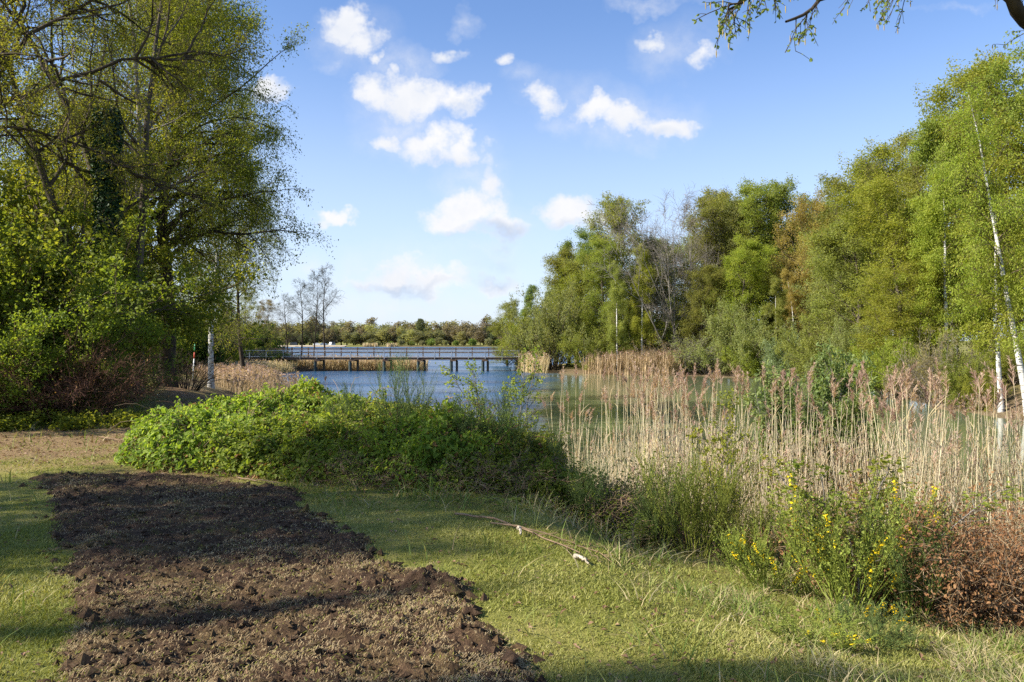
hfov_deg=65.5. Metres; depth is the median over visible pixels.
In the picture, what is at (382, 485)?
bramble
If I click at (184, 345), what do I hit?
evergreen bush
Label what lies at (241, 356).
alder tree
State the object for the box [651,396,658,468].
reed
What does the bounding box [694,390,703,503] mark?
reed
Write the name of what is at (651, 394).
reed
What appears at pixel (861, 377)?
reed
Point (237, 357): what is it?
evergreen bush
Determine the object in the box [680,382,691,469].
reed
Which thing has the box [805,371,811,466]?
reed
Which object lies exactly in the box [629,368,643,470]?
reed
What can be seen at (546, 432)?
bramble
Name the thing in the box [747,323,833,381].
willow shrub
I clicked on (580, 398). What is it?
reed
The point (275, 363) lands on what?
reed bed
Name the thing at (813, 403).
reed
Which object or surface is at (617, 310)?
birch tree
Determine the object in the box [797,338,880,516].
willow sapling
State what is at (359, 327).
distant tree
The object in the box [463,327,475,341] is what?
distant tree
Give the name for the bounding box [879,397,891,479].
reed
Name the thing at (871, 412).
reed
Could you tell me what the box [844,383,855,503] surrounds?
reed
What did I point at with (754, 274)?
tree
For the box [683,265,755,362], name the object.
tree
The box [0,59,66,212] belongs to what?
tree
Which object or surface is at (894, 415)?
reed
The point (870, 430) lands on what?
reed
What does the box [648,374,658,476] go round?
reed
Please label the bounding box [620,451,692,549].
broom bush
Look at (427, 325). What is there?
distant tree
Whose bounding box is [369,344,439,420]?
broom bush
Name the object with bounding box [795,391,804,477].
reed
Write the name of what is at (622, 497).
dead bramble
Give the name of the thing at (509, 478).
bramble
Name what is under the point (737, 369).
reed
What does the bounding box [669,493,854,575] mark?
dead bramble
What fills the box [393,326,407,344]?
distant tree
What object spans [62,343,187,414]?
hazel shrub
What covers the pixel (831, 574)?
broom bush
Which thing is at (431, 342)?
distant bush
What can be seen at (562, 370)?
reed
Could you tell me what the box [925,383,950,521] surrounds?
reed
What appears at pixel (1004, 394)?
reed
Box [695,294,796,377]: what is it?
willow shrub
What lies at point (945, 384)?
reed
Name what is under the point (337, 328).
distant tree
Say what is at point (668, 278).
bare tree
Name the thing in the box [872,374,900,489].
reed
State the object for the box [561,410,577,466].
reed
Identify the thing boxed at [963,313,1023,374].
shrub
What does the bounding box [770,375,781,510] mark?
reed
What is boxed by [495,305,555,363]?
willow shrub
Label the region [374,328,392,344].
distant tree
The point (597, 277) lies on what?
tree
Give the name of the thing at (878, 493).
sapling
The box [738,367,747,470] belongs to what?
reed
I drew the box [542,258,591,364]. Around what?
tree
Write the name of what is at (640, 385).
reed
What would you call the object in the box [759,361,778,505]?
reed
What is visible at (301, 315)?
alder tree
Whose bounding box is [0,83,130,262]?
tree
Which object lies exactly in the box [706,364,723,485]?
reed
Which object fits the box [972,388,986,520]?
reed
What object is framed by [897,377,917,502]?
reed
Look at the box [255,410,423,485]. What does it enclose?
bramble
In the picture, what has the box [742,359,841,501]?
willow sapling
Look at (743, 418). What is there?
reed
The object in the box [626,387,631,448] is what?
reed
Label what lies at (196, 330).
hazel shrub
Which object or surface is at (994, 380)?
reed
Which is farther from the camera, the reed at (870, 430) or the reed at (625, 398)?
the reed at (625, 398)
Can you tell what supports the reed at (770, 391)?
in the water
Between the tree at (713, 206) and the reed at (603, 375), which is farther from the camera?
the tree at (713, 206)
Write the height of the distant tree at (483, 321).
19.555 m
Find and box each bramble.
[112,388,318,472]
[147,395,220,413]
[188,403,369,478]
[231,374,393,419]
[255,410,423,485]
[305,394,478,458]
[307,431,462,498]
[345,395,529,490]
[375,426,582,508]
[401,416,584,467]
[419,427,570,492]
[505,455,606,516]
[508,447,666,546]
[558,456,737,550]
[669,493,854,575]
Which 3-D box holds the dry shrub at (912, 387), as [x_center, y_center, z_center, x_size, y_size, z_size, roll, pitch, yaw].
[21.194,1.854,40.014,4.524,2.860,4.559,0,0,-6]
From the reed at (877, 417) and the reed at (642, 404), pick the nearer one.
the reed at (877, 417)
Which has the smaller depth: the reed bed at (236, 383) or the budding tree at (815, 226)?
the reed bed at (236, 383)
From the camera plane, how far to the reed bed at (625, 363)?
74.92 m
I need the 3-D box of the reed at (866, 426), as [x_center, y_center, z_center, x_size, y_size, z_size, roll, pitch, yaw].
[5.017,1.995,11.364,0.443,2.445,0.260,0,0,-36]
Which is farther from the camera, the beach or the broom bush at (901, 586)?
the beach
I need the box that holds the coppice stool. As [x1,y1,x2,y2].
[148,346,235,391]
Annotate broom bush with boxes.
[320,378,372,424]
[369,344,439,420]
[429,388,515,443]
[450,381,532,463]
[504,413,577,464]
[557,452,609,526]
[620,429,779,558]
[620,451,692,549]
[698,480,797,563]
[712,505,814,590]
[737,595,878,650]
[758,458,972,614]
[816,595,927,650]
[837,487,985,624]
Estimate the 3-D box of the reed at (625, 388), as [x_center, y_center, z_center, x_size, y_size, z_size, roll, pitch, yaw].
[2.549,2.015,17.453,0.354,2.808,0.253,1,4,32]
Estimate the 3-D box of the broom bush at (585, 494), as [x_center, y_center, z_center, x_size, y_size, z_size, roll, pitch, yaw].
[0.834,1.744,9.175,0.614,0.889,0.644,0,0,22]
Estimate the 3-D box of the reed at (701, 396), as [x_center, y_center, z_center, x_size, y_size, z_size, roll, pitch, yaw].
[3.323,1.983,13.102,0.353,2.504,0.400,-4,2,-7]
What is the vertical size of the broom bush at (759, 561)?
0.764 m
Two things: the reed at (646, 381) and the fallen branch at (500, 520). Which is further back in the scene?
the reed at (646, 381)
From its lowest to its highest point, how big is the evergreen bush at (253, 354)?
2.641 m
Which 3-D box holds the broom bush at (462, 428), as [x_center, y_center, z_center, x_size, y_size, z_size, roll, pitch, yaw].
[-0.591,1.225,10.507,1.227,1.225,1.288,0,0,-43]
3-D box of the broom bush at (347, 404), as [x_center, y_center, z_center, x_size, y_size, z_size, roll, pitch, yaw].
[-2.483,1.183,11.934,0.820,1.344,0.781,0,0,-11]
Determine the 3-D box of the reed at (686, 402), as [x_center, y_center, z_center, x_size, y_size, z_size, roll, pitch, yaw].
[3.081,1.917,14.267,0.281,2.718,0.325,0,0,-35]
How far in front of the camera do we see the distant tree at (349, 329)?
477.70 m
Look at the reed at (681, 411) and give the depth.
14.52 m
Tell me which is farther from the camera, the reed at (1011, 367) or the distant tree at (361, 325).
the distant tree at (361, 325)
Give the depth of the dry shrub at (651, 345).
75.70 m
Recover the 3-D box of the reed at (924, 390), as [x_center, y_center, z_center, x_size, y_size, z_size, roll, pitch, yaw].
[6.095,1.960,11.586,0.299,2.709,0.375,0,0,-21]
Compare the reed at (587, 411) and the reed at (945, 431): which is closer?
the reed at (945, 431)
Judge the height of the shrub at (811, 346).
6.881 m
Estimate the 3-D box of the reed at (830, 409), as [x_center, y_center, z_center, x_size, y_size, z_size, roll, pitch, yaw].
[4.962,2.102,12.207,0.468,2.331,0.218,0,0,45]
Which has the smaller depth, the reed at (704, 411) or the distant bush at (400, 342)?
the reed at (704, 411)
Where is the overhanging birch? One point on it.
(1015, 9)
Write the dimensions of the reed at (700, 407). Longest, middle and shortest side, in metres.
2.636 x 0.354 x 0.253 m
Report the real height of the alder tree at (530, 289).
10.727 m
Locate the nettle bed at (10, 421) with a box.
[0,403,204,431]
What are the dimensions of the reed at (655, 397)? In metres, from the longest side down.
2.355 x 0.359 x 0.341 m
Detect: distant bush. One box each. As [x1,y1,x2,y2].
[396,338,404,344]
[419,340,425,345]
[425,338,435,345]
[468,338,477,345]
[484,338,492,345]
[492,339,499,345]
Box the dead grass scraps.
[29,472,548,681]
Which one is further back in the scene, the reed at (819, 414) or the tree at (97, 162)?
the tree at (97, 162)
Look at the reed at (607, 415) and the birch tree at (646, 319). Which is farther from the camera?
the birch tree at (646, 319)
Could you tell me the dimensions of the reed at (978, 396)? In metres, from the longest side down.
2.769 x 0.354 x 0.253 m
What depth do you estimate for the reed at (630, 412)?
15.96 m
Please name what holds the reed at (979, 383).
on the water
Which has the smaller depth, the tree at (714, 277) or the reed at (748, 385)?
the reed at (748, 385)
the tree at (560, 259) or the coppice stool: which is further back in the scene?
the tree at (560, 259)
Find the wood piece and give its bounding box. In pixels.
[573,553,588,563]
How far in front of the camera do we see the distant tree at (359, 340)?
466.41 m
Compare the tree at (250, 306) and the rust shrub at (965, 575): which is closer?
the rust shrub at (965, 575)
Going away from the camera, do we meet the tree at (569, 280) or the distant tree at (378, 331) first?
the tree at (569, 280)
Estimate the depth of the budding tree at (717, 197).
87.40 m
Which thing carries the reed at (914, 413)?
on the ground at (186, 395)
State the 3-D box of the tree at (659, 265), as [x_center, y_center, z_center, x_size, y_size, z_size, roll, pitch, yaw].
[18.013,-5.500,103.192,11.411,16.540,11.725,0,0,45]
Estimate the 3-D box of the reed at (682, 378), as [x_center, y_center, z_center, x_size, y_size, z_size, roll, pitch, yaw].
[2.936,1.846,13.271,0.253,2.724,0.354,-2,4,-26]
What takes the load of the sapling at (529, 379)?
on the ground at (186, 395)
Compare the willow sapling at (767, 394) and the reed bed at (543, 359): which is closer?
the willow sapling at (767, 394)
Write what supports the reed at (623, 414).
on the ground at (186, 395)
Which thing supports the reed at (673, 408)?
on the ground at (186, 395)
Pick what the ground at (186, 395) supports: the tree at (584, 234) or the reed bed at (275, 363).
the tree at (584, 234)
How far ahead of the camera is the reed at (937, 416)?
11.82 m
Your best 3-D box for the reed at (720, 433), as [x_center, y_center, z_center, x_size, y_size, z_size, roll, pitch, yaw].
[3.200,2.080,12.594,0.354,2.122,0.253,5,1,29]
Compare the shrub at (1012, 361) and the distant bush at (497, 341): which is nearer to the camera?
the shrub at (1012, 361)
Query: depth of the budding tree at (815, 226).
72.03 m
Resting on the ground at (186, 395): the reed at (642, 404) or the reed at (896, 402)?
the reed at (896, 402)
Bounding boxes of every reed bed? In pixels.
[177,359,296,372]
[187,361,282,390]
[214,368,327,395]
[250,353,394,363]
[293,355,428,369]
[513,351,550,372]
[557,391,1023,587]
[579,347,684,375]
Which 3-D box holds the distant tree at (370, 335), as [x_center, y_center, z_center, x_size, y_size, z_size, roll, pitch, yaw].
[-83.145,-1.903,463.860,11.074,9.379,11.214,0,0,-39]
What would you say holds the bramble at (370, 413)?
on the ground at (186, 395)
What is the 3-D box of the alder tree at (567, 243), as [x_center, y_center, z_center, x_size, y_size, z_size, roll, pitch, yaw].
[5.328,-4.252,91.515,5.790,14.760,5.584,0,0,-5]
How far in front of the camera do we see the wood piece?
6.46 m
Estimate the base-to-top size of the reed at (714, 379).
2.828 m
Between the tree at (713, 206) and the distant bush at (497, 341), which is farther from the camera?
the distant bush at (497, 341)
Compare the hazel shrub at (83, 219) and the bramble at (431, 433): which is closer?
the bramble at (431, 433)
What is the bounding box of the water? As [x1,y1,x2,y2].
[282,347,1023,557]
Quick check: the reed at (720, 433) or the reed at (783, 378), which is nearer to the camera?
the reed at (783, 378)
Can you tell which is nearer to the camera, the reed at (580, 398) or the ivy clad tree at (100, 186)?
the reed at (580, 398)
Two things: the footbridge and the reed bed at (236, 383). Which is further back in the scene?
the footbridge
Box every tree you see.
[0,0,237,364]
[0,0,265,232]
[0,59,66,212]
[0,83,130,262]
[12,0,338,387]
[16,0,295,368]
[27,0,254,393]
[35,107,157,269]
[144,155,294,380]
[165,77,288,388]
[196,181,288,373]
[219,283,242,328]
[234,290,266,328]
[253,299,284,339]
[267,293,299,351]
[278,323,293,342]
[279,278,324,355]
[279,329,296,342]
[294,324,311,344]
[297,330,309,344]
[301,264,344,355]
[301,270,326,355]
[303,321,319,344]
[308,332,319,343]
[317,323,327,342]
[319,328,331,343]
[326,326,341,343]
[327,329,339,342]
[332,319,348,344]
[335,321,355,344]
[336,330,351,344]
[345,330,361,344]
[352,325,368,344]
[353,322,370,343]
[353,328,367,344]
[360,330,376,343]
[361,324,378,342]
[365,317,377,342]
[371,327,387,344]
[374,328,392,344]
[379,322,398,330]
[383,326,397,342]
[393,321,401,327]
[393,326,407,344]
[395,331,405,344]
[396,320,416,344]
[400,328,418,344]
[406,322,418,331]
[410,330,423,344]
[414,319,439,344]
[415,318,424,333]
[422,330,436,342]
[427,328,445,344]
[430,322,441,340]
[440,319,461,344]
[441,321,454,344]
[442,326,451,343]
[449,324,457,344]
[452,331,466,344]
[455,322,470,338]
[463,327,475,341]
[466,323,478,342]
[473,325,487,344]
[477,314,492,344]
[479,326,489,343]
[484,332,494,344]
[486,299,525,365]
[516,284,537,330]
[534,239,579,361]
[541,245,603,363]
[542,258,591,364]
[557,225,630,335]
[562,190,664,336]
[571,233,635,340]
[580,185,740,350]
[604,260,633,365]
[614,195,746,366]
[620,237,686,323]
[627,243,660,353]
[629,234,685,331]
[660,233,714,348]
[661,185,758,360]
[674,263,731,369]
[680,189,756,365]
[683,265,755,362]
[694,181,744,275]
[705,232,780,334]
[710,196,787,319]
[717,176,806,333]
[749,172,813,340]
[759,275,794,344]
[760,225,813,338]
[765,186,830,335]
[776,267,805,364]
[786,212,843,349]
[787,230,868,330]
[792,213,914,345]
[794,198,849,315]
[796,158,900,338]
[805,170,876,313]
[824,126,952,335]
[824,171,959,356]
[831,149,898,337]
[841,260,957,396]
[874,115,1011,361]
[888,148,1000,362]
[893,108,993,369]
[893,163,990,365]
[898,48,1023,372]
[913,44,1023,332]
[924,75,1023,415]
[935,169,1023,411]
[966,28,1023,258]
[1001,186,1023,315]
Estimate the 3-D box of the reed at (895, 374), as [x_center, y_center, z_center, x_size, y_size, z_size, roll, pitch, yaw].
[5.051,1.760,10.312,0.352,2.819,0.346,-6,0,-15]
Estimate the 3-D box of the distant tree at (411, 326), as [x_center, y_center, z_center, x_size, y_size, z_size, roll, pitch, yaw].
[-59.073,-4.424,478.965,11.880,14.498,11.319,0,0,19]
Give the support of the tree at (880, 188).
on the ground at (186, 395)
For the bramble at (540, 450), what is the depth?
9.75 m
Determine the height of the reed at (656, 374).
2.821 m
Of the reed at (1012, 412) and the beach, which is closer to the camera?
the reed at (1012, 412)
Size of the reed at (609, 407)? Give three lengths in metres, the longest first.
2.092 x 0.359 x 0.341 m
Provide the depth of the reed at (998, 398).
9.80 m
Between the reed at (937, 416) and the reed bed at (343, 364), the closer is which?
the reed at (937, 416)
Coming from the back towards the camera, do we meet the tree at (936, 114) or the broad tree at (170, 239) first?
the tree at (936, 114)
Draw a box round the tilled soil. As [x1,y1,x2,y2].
[27,472,536,681]
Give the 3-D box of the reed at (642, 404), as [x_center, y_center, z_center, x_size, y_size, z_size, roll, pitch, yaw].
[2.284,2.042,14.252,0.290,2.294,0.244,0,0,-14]
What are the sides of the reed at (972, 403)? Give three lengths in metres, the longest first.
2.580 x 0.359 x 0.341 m
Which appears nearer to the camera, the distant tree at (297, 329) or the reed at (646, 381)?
the reed at (646, 381)
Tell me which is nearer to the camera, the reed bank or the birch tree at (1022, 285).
the birch tree at (1022, 285)
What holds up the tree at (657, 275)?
on the ground at (186, 395)
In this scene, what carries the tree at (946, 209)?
on the ground at (186, 395)
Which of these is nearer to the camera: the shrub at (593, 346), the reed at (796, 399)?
the reed at (796, 399)
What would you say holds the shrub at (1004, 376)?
on the ground at (186, 395)
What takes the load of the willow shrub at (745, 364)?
on the ground at (186, 395)
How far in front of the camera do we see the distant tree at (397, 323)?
488.67 m
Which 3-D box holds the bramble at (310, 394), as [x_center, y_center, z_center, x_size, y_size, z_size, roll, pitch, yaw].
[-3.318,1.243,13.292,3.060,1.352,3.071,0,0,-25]
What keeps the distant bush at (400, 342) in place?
on the ground at (186, 395)
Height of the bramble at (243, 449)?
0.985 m
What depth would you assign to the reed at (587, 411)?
16.35 m
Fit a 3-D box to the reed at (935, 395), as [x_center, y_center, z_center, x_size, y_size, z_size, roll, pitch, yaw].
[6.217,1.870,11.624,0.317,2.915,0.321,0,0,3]
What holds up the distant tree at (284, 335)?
on the ground at (186, 395)
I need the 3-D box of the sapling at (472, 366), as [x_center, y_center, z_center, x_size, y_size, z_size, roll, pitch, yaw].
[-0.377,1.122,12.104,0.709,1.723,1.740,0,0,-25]
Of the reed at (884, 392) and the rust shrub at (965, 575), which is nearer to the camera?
the rust shrub at (965, 575)
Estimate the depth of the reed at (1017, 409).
10.47 m
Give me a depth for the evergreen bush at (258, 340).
89.39 m
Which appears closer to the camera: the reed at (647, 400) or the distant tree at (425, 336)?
the reed at (647, 400)
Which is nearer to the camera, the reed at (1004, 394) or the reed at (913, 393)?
the reed at (1004, 394)
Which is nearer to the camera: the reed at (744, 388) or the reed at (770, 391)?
the reed at (770, 391)
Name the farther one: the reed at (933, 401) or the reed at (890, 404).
the reed at (890, 404)
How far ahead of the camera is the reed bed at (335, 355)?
96.84 m
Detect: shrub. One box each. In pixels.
[0,137,206,355]
[0,161,273,376]
[0,190,223,387]
[0,193,240,410]
[0,204,170,375]
[0,262,185,423]
[3,332,140,416]
[33,302,159,366]
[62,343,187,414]
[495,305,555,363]
[499,269,604,370]
[555,318,630,369]
[596,304,665,355]
[614,307,679,354]
[621,332,700,361]
[652,327,719,371]
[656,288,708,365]
[664,334,730,374]
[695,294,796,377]
[719,338,793,377]
[739,482,1023,626]
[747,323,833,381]
[764,468,1023,645]
[770,307,856,382]
[801,307,912,388]
[832,325,936,398]
[875,486,1023,632]
[880,355,969,404]
[889,320,1004,407]
[929,338,994,410]
[953,361,1012,411]
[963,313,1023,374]
[963,334,1022,382]
[994,335,1023,376]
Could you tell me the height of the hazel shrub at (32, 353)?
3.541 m
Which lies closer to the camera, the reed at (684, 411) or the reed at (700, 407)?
the reed at (700, 407)
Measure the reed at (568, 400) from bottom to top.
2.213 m
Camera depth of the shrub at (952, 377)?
36.59 m
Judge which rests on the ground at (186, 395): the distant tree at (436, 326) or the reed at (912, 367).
the distant tree at (436, 326)
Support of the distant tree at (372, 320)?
on the ground at (186, 395)
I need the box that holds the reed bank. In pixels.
[362,342,396,346]
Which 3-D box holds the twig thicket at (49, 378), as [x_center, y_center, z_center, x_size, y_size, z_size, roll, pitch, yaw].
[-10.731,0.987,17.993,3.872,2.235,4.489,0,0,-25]
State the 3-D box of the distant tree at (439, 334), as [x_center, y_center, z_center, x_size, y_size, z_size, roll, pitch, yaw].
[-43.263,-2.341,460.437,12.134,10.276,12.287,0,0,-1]
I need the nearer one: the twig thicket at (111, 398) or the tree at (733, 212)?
the twig thicket at (111, 398)
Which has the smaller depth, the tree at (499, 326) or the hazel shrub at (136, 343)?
the hazel shrub at (136, 343)
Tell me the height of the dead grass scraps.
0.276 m
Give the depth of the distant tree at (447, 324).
480.52 m
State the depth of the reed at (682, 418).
14.46 m
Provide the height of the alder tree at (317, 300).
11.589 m
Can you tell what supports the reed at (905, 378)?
on the ground at (186, 395)
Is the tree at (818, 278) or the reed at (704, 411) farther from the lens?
the tree at (818, 278)
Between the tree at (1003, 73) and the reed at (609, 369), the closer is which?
the reed at (609, 369)
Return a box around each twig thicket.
[0,319,212,426]
[0,339,116,419]
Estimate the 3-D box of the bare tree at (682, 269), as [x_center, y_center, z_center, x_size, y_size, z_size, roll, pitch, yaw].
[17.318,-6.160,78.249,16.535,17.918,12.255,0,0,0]
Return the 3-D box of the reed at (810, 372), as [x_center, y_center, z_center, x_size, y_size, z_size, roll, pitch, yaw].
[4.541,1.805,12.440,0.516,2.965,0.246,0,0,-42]
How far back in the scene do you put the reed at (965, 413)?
10.35 m
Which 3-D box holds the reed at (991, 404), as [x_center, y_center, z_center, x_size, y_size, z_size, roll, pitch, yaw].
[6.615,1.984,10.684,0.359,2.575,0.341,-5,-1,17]
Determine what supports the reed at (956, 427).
on the ground at (186, 395)
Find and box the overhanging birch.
[691,0,1023,61]
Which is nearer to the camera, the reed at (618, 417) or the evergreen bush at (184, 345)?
the reed at (618, 417)
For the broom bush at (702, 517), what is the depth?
8.78 m
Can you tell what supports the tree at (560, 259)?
on the ground at (186, 395)
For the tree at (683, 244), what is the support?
on the ground at (186, 395)
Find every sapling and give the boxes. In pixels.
[435,341,547,430]
[459,359,518,424]
[472,467,573,509]
[600,506,650,546]
[685,385,749,556]
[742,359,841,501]
[753,447,917,593]
[770,455,1023,606]
[779,388,887,538]
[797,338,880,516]
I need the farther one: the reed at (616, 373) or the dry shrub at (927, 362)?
the dry shrub at (927, 362)
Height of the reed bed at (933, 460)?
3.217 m
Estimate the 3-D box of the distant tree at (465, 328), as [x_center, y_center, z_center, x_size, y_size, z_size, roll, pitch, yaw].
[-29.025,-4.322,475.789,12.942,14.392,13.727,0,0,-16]
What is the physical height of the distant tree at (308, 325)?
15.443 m
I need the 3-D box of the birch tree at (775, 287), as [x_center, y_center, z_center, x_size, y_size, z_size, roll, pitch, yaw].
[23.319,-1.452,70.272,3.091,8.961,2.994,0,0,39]
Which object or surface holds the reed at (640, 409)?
in the water
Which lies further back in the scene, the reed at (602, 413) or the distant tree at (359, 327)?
the distant tree at (359, 327)
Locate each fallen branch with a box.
[238,477,278,482]
[454,512,580,552]
[490,522,615,564]
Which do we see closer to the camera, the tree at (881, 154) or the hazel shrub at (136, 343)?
the hazel shrub at (136, 343)
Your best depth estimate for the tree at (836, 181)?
71.05 m
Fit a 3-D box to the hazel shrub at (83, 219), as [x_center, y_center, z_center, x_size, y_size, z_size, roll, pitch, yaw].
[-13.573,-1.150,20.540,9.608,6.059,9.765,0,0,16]
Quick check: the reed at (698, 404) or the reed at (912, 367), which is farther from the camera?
the reed at (698, 404)
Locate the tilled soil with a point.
(340, 632)
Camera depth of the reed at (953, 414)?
10.43 m
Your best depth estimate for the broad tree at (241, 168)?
30.81 m
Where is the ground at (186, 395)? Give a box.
[0,341,1023,681]
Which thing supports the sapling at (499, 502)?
on the ground at (186, 395)
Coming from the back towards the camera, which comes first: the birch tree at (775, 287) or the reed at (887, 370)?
the birch tree at (775, 287)
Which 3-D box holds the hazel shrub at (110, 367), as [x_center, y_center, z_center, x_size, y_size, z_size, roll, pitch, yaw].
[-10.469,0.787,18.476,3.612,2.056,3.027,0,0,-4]
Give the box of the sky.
[0,0,1023,340]
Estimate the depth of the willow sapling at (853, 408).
12.21 m
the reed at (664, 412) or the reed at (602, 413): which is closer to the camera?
the reed at (664, 412)
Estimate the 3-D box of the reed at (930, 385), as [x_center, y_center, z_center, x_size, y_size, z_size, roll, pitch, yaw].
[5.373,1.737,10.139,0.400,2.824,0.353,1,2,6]
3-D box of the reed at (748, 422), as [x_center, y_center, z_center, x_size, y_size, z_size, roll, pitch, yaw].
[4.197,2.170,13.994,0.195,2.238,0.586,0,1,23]
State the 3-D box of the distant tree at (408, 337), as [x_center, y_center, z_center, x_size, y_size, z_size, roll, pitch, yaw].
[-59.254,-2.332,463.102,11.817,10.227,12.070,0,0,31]
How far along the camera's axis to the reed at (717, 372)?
14.17 m
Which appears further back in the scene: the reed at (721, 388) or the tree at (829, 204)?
the tree at (829, 204)
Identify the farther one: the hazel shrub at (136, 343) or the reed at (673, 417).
the hazel shrub at (136, 343)
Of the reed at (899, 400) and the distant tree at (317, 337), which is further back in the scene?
the distant tree at (317, 337)
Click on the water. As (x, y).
(550, 384)
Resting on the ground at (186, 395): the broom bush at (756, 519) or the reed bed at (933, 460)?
the broom bush at (756, 519)
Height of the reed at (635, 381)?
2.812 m
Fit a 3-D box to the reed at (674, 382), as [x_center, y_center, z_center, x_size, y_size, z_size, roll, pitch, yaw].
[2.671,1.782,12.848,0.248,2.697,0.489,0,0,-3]
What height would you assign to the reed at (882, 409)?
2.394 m
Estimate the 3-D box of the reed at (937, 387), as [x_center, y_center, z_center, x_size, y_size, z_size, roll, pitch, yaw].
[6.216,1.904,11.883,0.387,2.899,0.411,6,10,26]
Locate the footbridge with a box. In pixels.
[243,348,529,370]
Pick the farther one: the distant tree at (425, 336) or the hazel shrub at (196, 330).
the distant tree at (425, 336)
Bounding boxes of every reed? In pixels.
[550,392,555,439]
[556,371,562,429]
[561,369,564,445]
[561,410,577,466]
[565,390,570,455]
[573,360,577,467]
[574,405,584,470]
[577,408,590,463]
[578,374,587,445]
[579,391,590,456]
[582,407,595,461]
[596,385,606,452]
[601,363,606,470]
[601,389,609,478]
[603,387,616,473]
[605,363,616,469]
[608,401,619,475]
[612,368,621,471]
[614,389,625,480]
[618,371,628,487]
[619,370,633,434]
[621,372,628,483]
[623,395,627,484]
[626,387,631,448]
[627,388,637,453]
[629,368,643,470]
[629,378,635,466]
[630,380,645,482]
[630,385,638,473]
[631,404,635,468]
[632,361,655,486]
[632,383,644,466]
[637,368,649,457]
[637,371,643,465]
[639,393,645,479]
[640,366,651,460]
[641,383,653,461]
[644,363,653,481]
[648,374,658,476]
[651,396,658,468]
[651,410,659,469]
[652,364,659,447]
[652,372,663,438]
[654,390,661,472]
[657,365,667,446]
[660,367,672,475]
[660,379,666,502]
[663,377,679,485]
[665,374,682,478]
[669,384,679,479]
[670,368,679,499]
[676,373,692,464]
[677,370,688,474]
[678,365,685,449]
[679,364,690,444]
[679,395,684,467]
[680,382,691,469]
[680,384,696,465]
[683,373,688,486]
[684,405,692,508]
[687,387,698,480]
[691,362,703,460]
[693,379,706,449]
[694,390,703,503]
[695,403,709,477]
[699,386,710,458]
[703,358,720,445]
[703,373,716,433]
[704,363,717,488]
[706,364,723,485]
[710,383,716,451]
[710,407,730,485]
[718,368,729,460]
[721,364,739,462]
[731,376,745,529]
[732,366,739,435]
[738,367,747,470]
[739,385,750,520]
[743,372,753,468]
[748,405,753,444]
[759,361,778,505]
[763,401,776,495]
[768,390,779,485]
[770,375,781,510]
[775,386,785,504]
[778,368,794,490]
[780,369,794,496]
[781,383,806,480]
[790,368,797,410]
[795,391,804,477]
[796,403,802,505]
[802,362,815,500]
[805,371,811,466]
[806,391,817,505]
[816,407,829,504]
[821,370,836,485]
[827,402,837,471]
[828,378,844,474]
[836,363,855,489]
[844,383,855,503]
[855,371,860,422]
[856,360,869,497]
[858,393,865,477]
[860,362,889,525]
[861,396,876,491]
[862,385,868,434]
[865,392,876,477]
[868,396,884,521]
[868,410,873,480]
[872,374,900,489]
[874,364,896,511]
[878,401,906,483]
[879,384,898,499]
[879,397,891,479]
[882,401,899,520]
[885,365,901,490]
[889,368,909,510]
[891,395,903,501]
[892,363,918,481]
[894,398,907,496]
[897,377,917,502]
[897,383,928,482]
[900,380,920,497]
[903,362,916,484]
[903,368,913,486]
[903,378,926,488]
[914,394,925,481]
[918,368,946,510]
[918,383,935,473]
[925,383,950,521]
[926,380,940,495]
[927,370,945,442]
[927,392,940,436]
[931,372,943,503]
[933,358,945,476]
[933,366,953,511]
[938,383,949,509]
[946,398,959,497]
[946,400,963,520]
[953,396,989,518]
[964,363,983,525]
[964,394,989,508]
[967,369,1003,528]
[968,388,1020,536]
[970,383,987,514]
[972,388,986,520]
[982,386,1015,547]
[982,395,1008,503]
[983,361,1002,531]
[995,376,1021,557]
[1005,404,1021,506]
[1006,355,1023,514]
[1012,396,1021,508]
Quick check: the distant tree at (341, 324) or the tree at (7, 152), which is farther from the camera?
the distant tree at (341, 324)
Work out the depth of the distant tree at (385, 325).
487.63 m
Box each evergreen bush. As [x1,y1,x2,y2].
[133,294,214,370]
[152,312,237,369]
[201,302,257,363]
[225,324,274,359]
[243,320,287,354]
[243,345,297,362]
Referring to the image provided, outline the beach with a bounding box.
[280,345,346,346]
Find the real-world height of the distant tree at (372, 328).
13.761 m
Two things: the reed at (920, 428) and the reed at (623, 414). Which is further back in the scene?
the reed at (623, 414)
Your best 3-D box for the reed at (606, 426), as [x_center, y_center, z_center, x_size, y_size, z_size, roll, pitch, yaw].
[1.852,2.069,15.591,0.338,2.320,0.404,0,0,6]
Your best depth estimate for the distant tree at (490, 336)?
458.54 m

